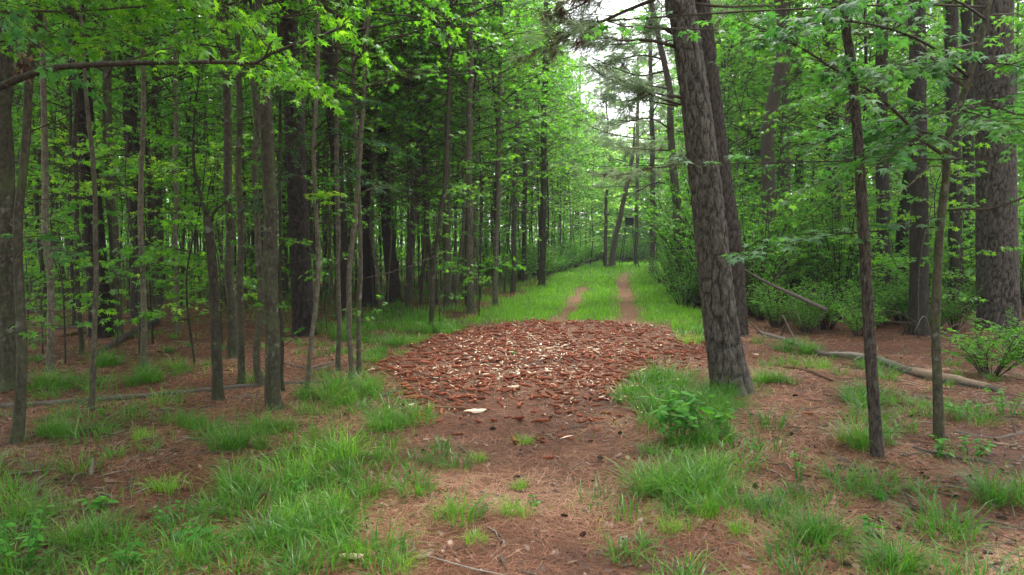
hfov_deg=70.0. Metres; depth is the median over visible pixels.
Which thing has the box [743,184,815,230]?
shrub
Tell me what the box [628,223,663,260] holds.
shrub
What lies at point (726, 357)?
pine tree
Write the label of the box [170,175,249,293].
sapling
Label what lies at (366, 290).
pine tree
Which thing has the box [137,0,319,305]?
young tree
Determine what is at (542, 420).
corn cob
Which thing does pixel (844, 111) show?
young tree
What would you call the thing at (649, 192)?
leafy tree
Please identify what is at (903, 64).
young tree
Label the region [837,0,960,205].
young tree
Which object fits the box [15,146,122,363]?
sapling
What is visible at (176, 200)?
young tree
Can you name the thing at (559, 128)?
young tree
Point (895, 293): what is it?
shrub
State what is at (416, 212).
pine tree
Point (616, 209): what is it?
leafy tree
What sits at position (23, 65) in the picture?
dead leaf clump
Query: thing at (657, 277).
shrub
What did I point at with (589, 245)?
shrub
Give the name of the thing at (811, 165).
young tree
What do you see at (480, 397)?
corn cob
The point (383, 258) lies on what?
sapling
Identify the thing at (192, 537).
seedling
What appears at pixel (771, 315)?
shrub
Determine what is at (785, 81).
young tree
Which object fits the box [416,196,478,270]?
sapling
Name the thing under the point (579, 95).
leafy tree
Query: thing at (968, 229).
sapling
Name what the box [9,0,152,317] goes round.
young tree
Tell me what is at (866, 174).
young tree
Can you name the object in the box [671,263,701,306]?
shrub
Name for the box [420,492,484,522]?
grass tuft
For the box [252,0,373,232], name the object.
young tree
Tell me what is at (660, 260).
shrub
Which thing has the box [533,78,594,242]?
leafy tree
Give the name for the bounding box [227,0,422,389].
young tree
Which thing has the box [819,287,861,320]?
shrub
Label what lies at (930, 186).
pine tree
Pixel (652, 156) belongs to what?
pine tree
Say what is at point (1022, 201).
sapling
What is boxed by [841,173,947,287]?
shrub
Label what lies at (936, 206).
sapling
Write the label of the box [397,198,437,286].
sapling
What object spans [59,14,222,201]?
young tree
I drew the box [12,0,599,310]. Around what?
pole stand
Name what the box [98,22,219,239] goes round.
young tree
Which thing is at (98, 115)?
young tree
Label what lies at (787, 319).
dead twig
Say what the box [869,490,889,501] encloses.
seedling
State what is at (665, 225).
shrub
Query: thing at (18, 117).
young tree
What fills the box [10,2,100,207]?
young tree
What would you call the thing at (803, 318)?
shrub
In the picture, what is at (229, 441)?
grass tuft
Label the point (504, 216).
young tree
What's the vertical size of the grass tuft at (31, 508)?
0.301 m
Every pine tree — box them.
[67,2,114,338]
[120,4,149,322]
[169,9,249,275]
[250,77,262,284]
[279,0,317,336]
[320,3,353,319]
[356,0,377,306]
[372,15,403,301]
[404,8,431,300]
[505,0,798,395]
[549,0,763,272]
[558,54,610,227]
[559,0,739,292]
[571,41,683,263]
[583,67,632,245]
[634,0,790,68]
[653,55,682,144]
[656,1,806,102]
[660,2,806,205]
[669,0,794,213]
[695,0,748,335]
[747,0,794,225]
[759,0,788,303]
[759,0,840,207]
[821,0,840,294]
[844,18,853,254]
[859,0,1023,214]
[868,0,1015,210]
[874,0,891,314]
[895,9,925,290]
[907,0,930,335]
[944,2,964,313]
[960,0,975,293]
[973,0,1021,332]
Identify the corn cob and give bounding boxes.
[402,395,416,398]
[451,433,463,435]
[458,394,473,397]
[475,396,485,399]
[511,416,524,418]
[530,395,542,398]
[532,418,548,421]
[536,438,548,444]
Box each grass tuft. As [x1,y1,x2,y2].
[0,472,93,534]
[5,409,95,439]
[19,499,146,551]
[27,359,84,391]
[72,344,130,367]
[98,350,191,385]
[121,424,166,441]
[121,467,198,496]
[148,402,212,430]
[165,516,239,563]
[171,408,289,459]
[190,452,282,501]
[228,439,347,479]
[235,404,305,437]
[254,484,353,547]
[282,423,418,473]
[286,477,376,513]
[287,361,365,401]
[319,315,375,339]
[333,359,399,396]
[341,388,438,435]
[366,544,434,573]
[409,315,452,334]
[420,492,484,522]
[445,525,497,546]
[468,450,489,462]
[470,493,551,520]
[506,474,532,489]
[507,432,541,444]
[613,377,657,394]
[617,355,689,386]
[631,464,692,495]
[640,510,707,536]
[656,377,720,399]
[674,328,703,344]
[681,447,752,477]
[682,487,735,519]
[687,371,761,399]
[717,514,758,538]
[749,360,790,383]
[749,492,887,548]
[783,331,837,354]
[790,404,913,451]
[793,351,837,370]
[814,503,985,574]
[937,449,1023,510]
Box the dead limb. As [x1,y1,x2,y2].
[744,232,827,311]
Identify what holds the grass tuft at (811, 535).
on the ground at (628, 306)
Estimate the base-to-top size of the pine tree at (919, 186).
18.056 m
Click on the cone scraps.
(477, 442)
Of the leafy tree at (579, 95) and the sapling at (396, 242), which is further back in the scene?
the leafy tree at (579, 95)
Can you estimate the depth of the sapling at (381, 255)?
22.64 m
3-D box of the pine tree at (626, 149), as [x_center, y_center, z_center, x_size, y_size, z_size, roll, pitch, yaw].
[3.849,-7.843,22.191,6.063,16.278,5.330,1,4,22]
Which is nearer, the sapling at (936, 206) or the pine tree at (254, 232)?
the sapling at (936, 206)
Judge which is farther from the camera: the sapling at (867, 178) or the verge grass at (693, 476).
the sapling at (867, 178)
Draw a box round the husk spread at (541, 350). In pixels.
[367,317,758,371]
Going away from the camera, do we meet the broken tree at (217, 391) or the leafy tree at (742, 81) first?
the broken tree at (217, 391)
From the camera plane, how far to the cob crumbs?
9.43 m
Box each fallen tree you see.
[0,381,341,407]
[26,309,39,312]
[90,318,159,353]
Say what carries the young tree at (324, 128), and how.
on the ground at (628, 306)
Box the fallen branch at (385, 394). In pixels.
[380,389,401,396]
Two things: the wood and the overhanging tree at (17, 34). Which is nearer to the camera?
the overhanging tree at (17, 34)
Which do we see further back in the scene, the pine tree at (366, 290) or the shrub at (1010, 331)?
the pine tree at (366, 290)
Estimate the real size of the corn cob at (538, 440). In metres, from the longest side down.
0.127 x 0.028 x 0.027 m
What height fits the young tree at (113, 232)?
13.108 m
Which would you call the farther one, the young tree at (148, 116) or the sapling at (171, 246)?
the sapling at (171, 246)
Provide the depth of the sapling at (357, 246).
22.01 m
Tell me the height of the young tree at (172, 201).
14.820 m
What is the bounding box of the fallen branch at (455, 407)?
[439,406,487,411]
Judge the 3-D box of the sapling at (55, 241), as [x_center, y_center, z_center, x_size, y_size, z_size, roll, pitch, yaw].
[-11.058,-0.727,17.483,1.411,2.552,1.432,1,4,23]
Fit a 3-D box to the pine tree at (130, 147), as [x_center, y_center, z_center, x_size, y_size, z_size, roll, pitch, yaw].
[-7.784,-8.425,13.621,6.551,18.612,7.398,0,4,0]
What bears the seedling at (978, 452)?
on the ground at (628, 306)
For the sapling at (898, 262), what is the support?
on the ground at (628, 306)
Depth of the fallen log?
8.79 m
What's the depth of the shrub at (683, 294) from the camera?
18.27 m
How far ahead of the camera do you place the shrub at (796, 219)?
16.89 m
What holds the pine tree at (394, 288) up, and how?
on the ground at (628, 306)
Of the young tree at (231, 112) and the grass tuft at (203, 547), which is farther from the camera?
the young tree at (231, 112)
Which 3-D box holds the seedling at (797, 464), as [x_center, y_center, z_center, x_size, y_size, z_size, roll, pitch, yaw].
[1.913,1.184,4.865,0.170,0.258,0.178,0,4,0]
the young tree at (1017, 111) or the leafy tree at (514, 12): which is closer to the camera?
the leafy tree at (514, 12)
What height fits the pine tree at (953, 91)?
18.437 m
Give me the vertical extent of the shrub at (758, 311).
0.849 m
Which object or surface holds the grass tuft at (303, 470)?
on the ground at (628, 306)
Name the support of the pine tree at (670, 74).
on the ground at (628, 306)
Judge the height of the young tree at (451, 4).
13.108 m
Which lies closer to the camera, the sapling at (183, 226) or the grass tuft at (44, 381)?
the grass tuft at (44, 381)
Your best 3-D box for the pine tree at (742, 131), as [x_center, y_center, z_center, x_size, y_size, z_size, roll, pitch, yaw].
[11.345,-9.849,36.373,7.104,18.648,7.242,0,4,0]
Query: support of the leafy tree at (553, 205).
on the ground at (628, 306)
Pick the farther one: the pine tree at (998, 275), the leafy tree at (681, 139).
the leafy tree at (681, 139)
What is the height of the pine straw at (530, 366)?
0.144 m
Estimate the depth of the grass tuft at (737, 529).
4.03 m
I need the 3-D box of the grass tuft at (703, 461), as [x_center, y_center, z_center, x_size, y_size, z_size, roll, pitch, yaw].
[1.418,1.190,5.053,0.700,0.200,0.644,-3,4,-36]
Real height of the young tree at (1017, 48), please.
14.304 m
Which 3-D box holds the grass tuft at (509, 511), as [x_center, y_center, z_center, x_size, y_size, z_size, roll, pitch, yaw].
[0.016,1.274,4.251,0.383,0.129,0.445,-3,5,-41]
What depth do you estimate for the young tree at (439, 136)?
18.23 m
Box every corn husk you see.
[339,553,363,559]
[464,408,485,413]
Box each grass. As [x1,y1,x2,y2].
[0,315,787,574]
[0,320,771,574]
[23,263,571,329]
[369,258,702,332]
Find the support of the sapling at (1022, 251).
on the ground at (628, 306)
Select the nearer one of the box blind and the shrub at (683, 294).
the shrub at (683, 294)
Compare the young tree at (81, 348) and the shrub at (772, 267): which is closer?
the young tree at (81, 348)
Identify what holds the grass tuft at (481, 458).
on the ground at (628, 306)
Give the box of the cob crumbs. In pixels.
[332,317,821,449]
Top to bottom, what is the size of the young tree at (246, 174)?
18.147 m
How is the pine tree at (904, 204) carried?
on the ground at (628, 306)
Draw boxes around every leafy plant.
[635,380,714,443]
[689,401,735,434]
[714,412,736,438]
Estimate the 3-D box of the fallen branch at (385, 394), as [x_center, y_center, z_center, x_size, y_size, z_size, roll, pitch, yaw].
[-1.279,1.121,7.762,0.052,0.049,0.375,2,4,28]
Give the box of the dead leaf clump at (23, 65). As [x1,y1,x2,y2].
[13,50,36,84]
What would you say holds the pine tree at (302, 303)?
on the ground at (628, 306)
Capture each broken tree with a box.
[184,56,251,401]
[603,189,608,266]
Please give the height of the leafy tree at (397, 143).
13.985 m
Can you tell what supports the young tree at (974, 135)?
on the ground at (628, 306)
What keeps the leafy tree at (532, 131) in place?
on the ground at (628, 306)
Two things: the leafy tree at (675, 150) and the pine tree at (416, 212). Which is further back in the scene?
the leafy tree at (675, 150)
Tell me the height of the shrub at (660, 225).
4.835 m
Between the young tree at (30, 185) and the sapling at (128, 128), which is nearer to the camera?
the sapling at (128, 128)
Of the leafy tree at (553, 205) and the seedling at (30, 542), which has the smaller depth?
the seedling at (30, 542)
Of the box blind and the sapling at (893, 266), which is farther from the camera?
the box blind
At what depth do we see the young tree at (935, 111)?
29.55 m
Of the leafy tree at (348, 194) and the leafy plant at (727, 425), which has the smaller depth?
the leafy plant at (727, 425)
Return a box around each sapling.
[12,102,70,257]
[14,138,65,251]
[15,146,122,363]
[15,161,70,318]
[19,131,204,338]
[23,202,85,287]
[23,205,105,311]
[24,172,107,353]
[30,198,120,309]
[31,124,120,290]
[32,119,187,347]
[66,194,129,287]
[69,119,207,344]
[74,134,248,365]
[81,107,139,233]
[84,130,205,355]
[107,232,128,288]
[118,157,236,319]
[138,140,256,292]
[146,130,282,346]
[161,174,224,303]
[163,215,193,278]
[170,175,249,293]
[177,145,236,249]
[181,204,236,258]
[203,149,289,295]
[234,192,288,274]
[247,163,289,309]
[278,216,357,330]
[313,190,383,282]
[319,229,382,276]
[353,230,402,279]
[375,206,421,266]
[377,219,417,273]
[396,177,491,324]
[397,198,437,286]
[397,224,417,282]
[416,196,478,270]
[436,155,525,316]
[452,231,507,310]
[526,214,566,263]
[774,178,848,293]
[791,190,873,287]
[807,124,930,267]
[811,182,909,278]
[813,213,857,296]
[831,202,909,300]
[833,189,902,290]
[837,189,908,300]
[849,206,931,314]
[889,165,930,204]
[891,184,974,280]
[892,111,1023,302]
[892,129,974,245]
[893,139,987,338]
[894,218,971,283]
[902,220,974,302]
[927,117,974,304]
[929,197,975,319]
[933,197,974,283]
[960,214,1023,309]
[962,219,974,270]
[1017,130,1023,248]
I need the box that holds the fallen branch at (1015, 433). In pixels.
[953,418,1023,439]
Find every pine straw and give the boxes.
[325,316,803,499]
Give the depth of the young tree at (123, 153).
30.55 m
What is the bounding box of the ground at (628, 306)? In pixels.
[0,244,1023,574]
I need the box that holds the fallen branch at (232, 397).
[230,394,262,398]
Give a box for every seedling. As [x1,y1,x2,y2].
[0,505,57,571]
[74,493,118,510]
[93,538,155,572]
[96,405,111,414]
[145,499,184,521]
[166,516,226,549]
[287,474,307,495]
[525,495,539,508]
[743,437,770,451]
[790,447,809,482]
[855,514,894,538]
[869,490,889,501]
[882,422,901,446]
[930,435,956,458]
[943,397,983,420]
[957,435,997,457]
[982,386,1023,416]
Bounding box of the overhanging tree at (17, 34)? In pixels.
[0,0,506,116]
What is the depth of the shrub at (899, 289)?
14.32 m
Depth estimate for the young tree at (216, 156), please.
32.57 m
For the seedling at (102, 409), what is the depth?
6.81 m
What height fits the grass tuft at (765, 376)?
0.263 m
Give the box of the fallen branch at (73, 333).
[58,329,87,336]
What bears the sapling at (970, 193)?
on the ground at (628, 306)
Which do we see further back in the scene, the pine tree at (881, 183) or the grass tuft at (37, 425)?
the pine tree at (881, 183)
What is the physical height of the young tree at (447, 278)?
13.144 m
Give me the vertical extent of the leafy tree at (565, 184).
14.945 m
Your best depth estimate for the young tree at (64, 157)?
21.27 m
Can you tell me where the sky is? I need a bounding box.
[58,0,1023,244]
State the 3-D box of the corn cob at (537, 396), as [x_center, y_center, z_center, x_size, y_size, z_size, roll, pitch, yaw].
[0.245,1.110,7.420,0.154,0.033,0.034,-12,23,32]
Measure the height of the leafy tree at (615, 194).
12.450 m
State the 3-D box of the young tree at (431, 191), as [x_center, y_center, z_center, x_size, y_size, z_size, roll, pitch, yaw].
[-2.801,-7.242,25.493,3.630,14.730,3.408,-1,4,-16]
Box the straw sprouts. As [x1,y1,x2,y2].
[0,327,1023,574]
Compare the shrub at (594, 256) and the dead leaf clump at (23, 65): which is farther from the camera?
the shrub at (594, 256)
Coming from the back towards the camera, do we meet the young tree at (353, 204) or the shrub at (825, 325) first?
the young tree at (353, 204)
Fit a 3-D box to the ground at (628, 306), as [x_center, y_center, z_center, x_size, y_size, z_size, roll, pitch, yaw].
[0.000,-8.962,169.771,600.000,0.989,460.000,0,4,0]
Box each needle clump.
[552,1,571,24]
[572,18,600,55]
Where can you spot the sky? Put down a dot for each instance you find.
(617, 4)
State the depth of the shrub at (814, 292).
15.05 m
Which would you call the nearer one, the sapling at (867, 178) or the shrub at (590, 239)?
the sapling at (867, 178)
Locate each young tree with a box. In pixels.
[0,0,134,391]
[0,0,172,444]
[8,0,39,141]
[8,0,208,325]
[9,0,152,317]
[10,0,165,411]
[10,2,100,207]
[11,0,189,353]
[12,0,71,93]
[12,2,137,303]
[12,2,139,300]
[12,7,121,298]
[12,28,67,280]
[13,0,218,310]
[13,3,170,201]
[13,14,67,174]
[13,63,65,229]
[14,0,233,334]
[14,0,250,323]
[14,20,126,291]
[15,0,137,373]
[15,25,112,270]
[18,0,243,367]
[21,19,124,214]
[28,25,166,210]
[36,16,188,216]
[49,3,274,308]
[52,29,140,207]
[56,0,299,332]
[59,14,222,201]
[84,0,326,383]
[92,15,216,210]
[97,17,187,217]
[98,15,198,283]
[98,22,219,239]
[113,21,246,292]
[114,10,245,287]
[116,0,315,357]
[120,7,277,292]
[121,77,212,267]
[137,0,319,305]
[137,55,178,239]
[138,11,282,201]
[140,9,213,202]
[150,16,245,281]
[151,23,222,269]
[162,0,412,386]
[170,49,247,271]
[172,2,283,211]
[172,15,310,186]
[178,0,400,411]
[179,0,388,390]
[189,66,251,262]
[193,0,506,381]
[203,1,382,164]
[208,0,410,310]
[213,17,321,281]
[218,0,420,371]
[222,16,352,236]
[222,22,321,281]
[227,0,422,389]
[246,2,390,296]
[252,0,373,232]
[266,0,487,375]
[301,0,460,304]
[306,41,410,283]
[307,7,398,193]
[316,51,406,233]
[340,0,488,307]
[343,3,510,305]
[361,0,554,329]
[369,0,564,313]
[371,63,451,210]
[381,1,531,308]
[386,24,493,292]
[387,94,483,280]
[390,52,479,273]
[393,146,461,242]
[396,46,503,274]
[398,118,459,255]
[405,0,572,249]
[413,0,580,307]
[426,3,553,295]
[434,25,547,278]
[435,2,529,204]
[452,0,589,291]
[478,23,509,247]
[481,19,521,270]
[483,5,576,282]
[485,69,566,244]
[487,0,605,287]
[488,44,574,273]
[492,2,569,246]
[504,0,592,244]
[504,1,588,269]
[611,128,657,236]
[654,31,749,199]
[657,0,777,204]
[674,9,749,196]
[689,4,809,230]
[721,0,862,201]
[723,46,777,193]
[725,12,824,197]
[726,1,843,192]
[727,3,805,170]
[749,0,863,204]
[756,0,904,209]
[758,73,820,178]
[774,13,823,204]
[776,90,823,186]
[791,56,843,204]
[792,5,863,208]
[801,1,903,208]
[802,0,903,188]
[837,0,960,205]
[837,1,972,197]
[839,2,946,194]
[840,22,933,183]
[843,53,895,195]
[873,36,946,215]
[888,1,943,196]
[889,1,1021,170]
[891,0,1023,203]
[928,4,1022,172]
[930,35,1023,197]
[941,0,1023,189]
[962,8,1023,181]
[974,0,1023,192]
[1014,0,1023,198]
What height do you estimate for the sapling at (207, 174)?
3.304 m
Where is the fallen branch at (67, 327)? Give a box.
[57,325,85,328]
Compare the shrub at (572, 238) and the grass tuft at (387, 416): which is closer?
the grass tuft at (387, 416)
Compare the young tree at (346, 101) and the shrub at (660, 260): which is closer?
the young tree at (346, 101)
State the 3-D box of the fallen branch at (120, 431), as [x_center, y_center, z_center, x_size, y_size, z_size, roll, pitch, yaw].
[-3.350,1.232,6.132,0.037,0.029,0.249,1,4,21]
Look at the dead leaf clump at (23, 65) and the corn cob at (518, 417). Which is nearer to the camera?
the dead leaf clump at (23, 65)
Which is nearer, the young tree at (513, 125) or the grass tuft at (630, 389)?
the grass tuft at (630, 389)
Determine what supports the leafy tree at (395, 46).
on the ground at (628, 306)
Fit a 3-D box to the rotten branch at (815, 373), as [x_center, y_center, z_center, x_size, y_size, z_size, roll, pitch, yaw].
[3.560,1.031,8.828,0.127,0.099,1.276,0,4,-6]
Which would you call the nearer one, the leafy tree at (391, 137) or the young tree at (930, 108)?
the leafy tree at (391, 137)
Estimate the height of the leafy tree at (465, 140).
13.551 m
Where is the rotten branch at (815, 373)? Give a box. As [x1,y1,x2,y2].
[783,366,833,381]
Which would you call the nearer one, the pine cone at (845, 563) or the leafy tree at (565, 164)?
the pine cone at (845, 563)
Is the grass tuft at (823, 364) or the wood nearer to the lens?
the grass tuft at (823, 364)
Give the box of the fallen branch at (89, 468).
[88,457,94,476]
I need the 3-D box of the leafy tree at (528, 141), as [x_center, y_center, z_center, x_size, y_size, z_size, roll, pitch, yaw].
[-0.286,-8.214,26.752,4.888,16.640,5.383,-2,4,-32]
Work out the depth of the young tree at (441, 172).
28.26 m
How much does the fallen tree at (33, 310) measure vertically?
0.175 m
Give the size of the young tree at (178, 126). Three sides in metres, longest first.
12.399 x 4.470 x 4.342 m
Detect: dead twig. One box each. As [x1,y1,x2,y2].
[781,310,803,335]
[858,310,920,329]
[861,321,943,333]
[885,303,907,333]
[902,302,958,334]
[915,316,930,335]
[941,313,968,326]
[955,318,999,333]
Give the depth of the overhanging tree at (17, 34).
5.25 m
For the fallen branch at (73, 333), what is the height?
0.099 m
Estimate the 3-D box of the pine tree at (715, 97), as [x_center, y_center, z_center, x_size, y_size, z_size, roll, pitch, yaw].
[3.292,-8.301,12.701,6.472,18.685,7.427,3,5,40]
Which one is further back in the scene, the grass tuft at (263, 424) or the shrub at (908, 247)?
the shrub at (908, 247)
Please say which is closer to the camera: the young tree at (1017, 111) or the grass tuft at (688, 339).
the grass tuft at (688, 339)
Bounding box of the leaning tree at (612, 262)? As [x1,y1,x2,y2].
[586,0,676,266]
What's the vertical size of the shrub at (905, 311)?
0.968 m
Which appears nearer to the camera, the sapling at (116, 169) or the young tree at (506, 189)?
the sapling at (116, 169)
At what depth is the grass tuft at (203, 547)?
3.77 m
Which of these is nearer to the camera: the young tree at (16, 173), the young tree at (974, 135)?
the young tree at (16, 173)
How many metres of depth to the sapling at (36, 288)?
16.98 m
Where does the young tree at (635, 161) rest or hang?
on the ground at (628, 306)
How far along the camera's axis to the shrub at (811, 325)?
12.82 m
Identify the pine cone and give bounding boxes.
[841,561,851,567]
[995,514,1007,519]
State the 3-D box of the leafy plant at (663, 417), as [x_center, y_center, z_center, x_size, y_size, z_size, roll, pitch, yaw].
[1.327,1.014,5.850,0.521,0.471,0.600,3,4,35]
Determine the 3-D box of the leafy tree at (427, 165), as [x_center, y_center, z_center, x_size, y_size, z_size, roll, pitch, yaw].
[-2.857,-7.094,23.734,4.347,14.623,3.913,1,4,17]
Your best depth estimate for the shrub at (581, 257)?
45.31 m
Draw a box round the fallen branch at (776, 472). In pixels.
[756,465,797,475]
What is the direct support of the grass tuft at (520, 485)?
on the ground at (628, 306)
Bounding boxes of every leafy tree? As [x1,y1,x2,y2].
[163,0,449,321]
[272,2,436,280]
[273,0,485,307]
[281,1,472,242]
[282,11,405,216]
[306,0,465,308]
[309,1,460,219]
[329,0,500,312]
[339,0,520,301]
[352,6,532,260]
[357,10,491,248]
[359,4,505,303]
[372,22,490,222]
[374,0,591,306]
[374,1,579,303]
[376,13,497,266]
[392,7,512,293]
[430,8,567,260]
[430,21,556,279]
[459,0,595,279]
[479,2,567,283]
[479,15,562,224]
[483,11,576,275]
[483,68,565,258]
[484,1,586,224]
[486,68,561,226]
[500,1,585,231]
[503,76,581,251]
[508,138,586,243]
[529,69,593,244]
[533,67,602,267]
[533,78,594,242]
[533,138,588,240]
[538,46,617,242]
[547,77,608,267]
[556,52,623,263]
[556,90,640,264]
[562,68,610,262]
[568,102,645,262]
[574,111,644,255]
[574,136,648,247]
[583,131,655,246]
[595,123,665,253]
[610,116,672,259]
[614,61,681,260]
[638,49,688,211]
[639,0,822,223]
[640,84,744,200]
[655,58,737,203]
[656,0,803,211]
[656,84,690,220]
[666,9,775,198]
[682,44,760,201]
[725,0,968,245]
[726,13,824,213]
[727,25,821,205]
[740,0,973,310]
[760,0,962,248]
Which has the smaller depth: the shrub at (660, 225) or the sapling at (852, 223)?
the sapling at (852, 223)
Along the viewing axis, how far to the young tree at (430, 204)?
31.69 m
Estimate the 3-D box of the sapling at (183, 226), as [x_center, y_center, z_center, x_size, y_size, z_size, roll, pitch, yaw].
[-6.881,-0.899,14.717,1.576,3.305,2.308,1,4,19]
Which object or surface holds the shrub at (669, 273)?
on the ground at (628, 306)
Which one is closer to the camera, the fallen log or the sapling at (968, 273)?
the fallen log
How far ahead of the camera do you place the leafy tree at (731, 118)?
36.35 m
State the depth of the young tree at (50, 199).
18.07 m
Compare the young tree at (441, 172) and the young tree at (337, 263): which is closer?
the young tree at (337, 263)
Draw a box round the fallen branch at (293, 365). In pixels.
[284,360,341,369]
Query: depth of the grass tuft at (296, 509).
4.22 m
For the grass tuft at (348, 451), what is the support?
on the ground at (628, 306)
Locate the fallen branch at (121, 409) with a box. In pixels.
[107,399,135,417]
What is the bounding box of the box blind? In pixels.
[619,217,638,266]
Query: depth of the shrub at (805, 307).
13.92 m
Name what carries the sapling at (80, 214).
on the ground at (628, 306)
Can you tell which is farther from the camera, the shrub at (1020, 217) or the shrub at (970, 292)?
the shrub at (1020, 217)
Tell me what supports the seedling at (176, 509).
on the ground at (628, 306)
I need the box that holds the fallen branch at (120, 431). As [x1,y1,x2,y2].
[99,430,123,438]
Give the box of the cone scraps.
[1,312,1023,574]
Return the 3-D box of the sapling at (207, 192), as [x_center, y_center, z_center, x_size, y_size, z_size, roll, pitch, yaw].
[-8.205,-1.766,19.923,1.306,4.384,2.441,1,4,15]
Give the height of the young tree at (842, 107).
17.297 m
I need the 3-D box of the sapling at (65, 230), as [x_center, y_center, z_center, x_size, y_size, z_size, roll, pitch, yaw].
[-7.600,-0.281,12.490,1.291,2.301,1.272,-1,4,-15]
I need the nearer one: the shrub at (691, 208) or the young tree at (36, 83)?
the young tree at (36, 83)
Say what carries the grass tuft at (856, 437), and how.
on the ground at (628, 306)
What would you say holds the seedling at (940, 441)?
on the ground at (628, 306)
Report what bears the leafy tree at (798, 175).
on the ground at (628, 306)
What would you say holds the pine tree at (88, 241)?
on the ground at (628, 306)
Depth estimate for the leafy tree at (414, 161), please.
22.44 m
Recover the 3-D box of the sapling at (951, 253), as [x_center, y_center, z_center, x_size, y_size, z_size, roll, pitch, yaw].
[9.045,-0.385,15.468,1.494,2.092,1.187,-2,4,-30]
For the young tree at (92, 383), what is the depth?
6.94 m
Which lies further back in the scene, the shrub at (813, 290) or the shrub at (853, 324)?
the shrub at (813, 290)
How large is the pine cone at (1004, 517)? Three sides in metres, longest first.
0.060 x 0.044 x 0.044 m
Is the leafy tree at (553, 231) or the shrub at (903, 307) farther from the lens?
the leafy tree at (553, 231)
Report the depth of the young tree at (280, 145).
7.74 m
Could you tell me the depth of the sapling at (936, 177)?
17.83 m
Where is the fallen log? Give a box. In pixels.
[756,315,998,391]
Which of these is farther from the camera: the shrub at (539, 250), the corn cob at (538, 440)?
the shrub at (539, 250)
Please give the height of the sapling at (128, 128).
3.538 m
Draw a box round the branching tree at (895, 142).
[573,0,1023,440]
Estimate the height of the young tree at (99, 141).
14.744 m
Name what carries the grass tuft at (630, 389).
on the ground at (628, 306)
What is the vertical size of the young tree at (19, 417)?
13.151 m
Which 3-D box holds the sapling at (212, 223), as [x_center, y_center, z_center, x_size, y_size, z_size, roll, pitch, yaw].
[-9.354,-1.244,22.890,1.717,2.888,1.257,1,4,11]
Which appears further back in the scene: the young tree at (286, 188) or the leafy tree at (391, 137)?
the young tree at (286, 188)
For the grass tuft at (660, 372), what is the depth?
8.26 m
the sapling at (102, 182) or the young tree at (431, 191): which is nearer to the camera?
the sapling at (102, 182)
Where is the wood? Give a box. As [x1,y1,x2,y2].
[23,33,1023,260]
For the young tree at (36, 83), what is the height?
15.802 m
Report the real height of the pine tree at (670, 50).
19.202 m
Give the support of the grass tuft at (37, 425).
on the ground at (628, 306)
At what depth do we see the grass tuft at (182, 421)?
6.38 m
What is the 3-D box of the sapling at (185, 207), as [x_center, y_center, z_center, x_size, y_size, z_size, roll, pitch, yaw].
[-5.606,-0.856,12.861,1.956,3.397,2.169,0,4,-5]
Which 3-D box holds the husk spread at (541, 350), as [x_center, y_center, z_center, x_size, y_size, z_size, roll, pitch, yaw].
[0.688,0.835,11.841,5.517,0.123,5.878,0,4,0]
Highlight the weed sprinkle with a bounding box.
[0,331,1021,574]
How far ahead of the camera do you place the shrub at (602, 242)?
56.78 m
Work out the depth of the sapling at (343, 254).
12.99 m
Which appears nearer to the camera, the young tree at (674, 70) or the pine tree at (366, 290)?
the pine tree at (366, 290)
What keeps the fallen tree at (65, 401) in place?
on the ground at (628, 306)
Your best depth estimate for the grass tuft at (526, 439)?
5.92 m
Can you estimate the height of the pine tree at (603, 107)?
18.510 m
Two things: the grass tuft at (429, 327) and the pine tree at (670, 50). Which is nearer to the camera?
the grass tuft at (429, 327)
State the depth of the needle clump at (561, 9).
7.99 m
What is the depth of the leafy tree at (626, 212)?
63.09 m
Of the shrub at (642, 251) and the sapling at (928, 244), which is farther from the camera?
the shrub at (642, 251)
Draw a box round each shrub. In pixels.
[458,212,521,275]
[478,242,505,271]
[492,243,546,281]
[517,236,558,275]
[518,240,556,274]
[531,231,581,269]
[536,247,565,275]
[537,235,579,268]
[548,242,580,271]
[551,253,569,273]
[555,233,586,247]
[566,235,601,251]
[567,228,603,253]
[567,241,582,265]
[571,247,591,267]
[572,235,603,262]
[577,240,603,263]
[582,230,610,260]
[608,236,643,261]
[618,148,780,292]
[620,236,648,260]
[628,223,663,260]
[634,169,689,271]
[637,247,675,282]
[648,241,688,292]
[649,162,806,272]
[652,244,665,270]
[654,251,698,306]
[656,168,760,271]
[669,186,790,270]
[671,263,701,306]
[734,156,846,307]
[736,188,843,315]
[737,164,856,300]
[738,195,844,302]
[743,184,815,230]
[745,281,782,320]
[746,270,810,327]
[775,282,839,330]
[782,184,909,311]
[784,281,840,312]
[785,269,873,329]
[785,291,834,332]
[791,292,829,323]
[794,203,945,305]
[801,223,856,293]
[809,185,893,231]
[815,172,929,236]
[818,232,891,295]
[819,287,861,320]
[832,291,888,336]
[840,265,908,324]
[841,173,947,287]
[846,201,949,295]
[848,284,906,328]
[871,180,974,299]
[872,211,933,277]
[873,271,941,321]
[879,274,930,322]
[889,183,1023,246]
[889,279,942,323]
[896,203,1021,291]
[900,228,1022,312]
[900,296,950,326]
[904,291,964,324]
[930,270,987,330]
[932,205,1023,283]
[941,311,1023,376]
[957,277,975,311]
[965,206,1023,304]
[971,208,1023,284]
[976,306,1023,358]
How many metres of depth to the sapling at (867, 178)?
17.84 m

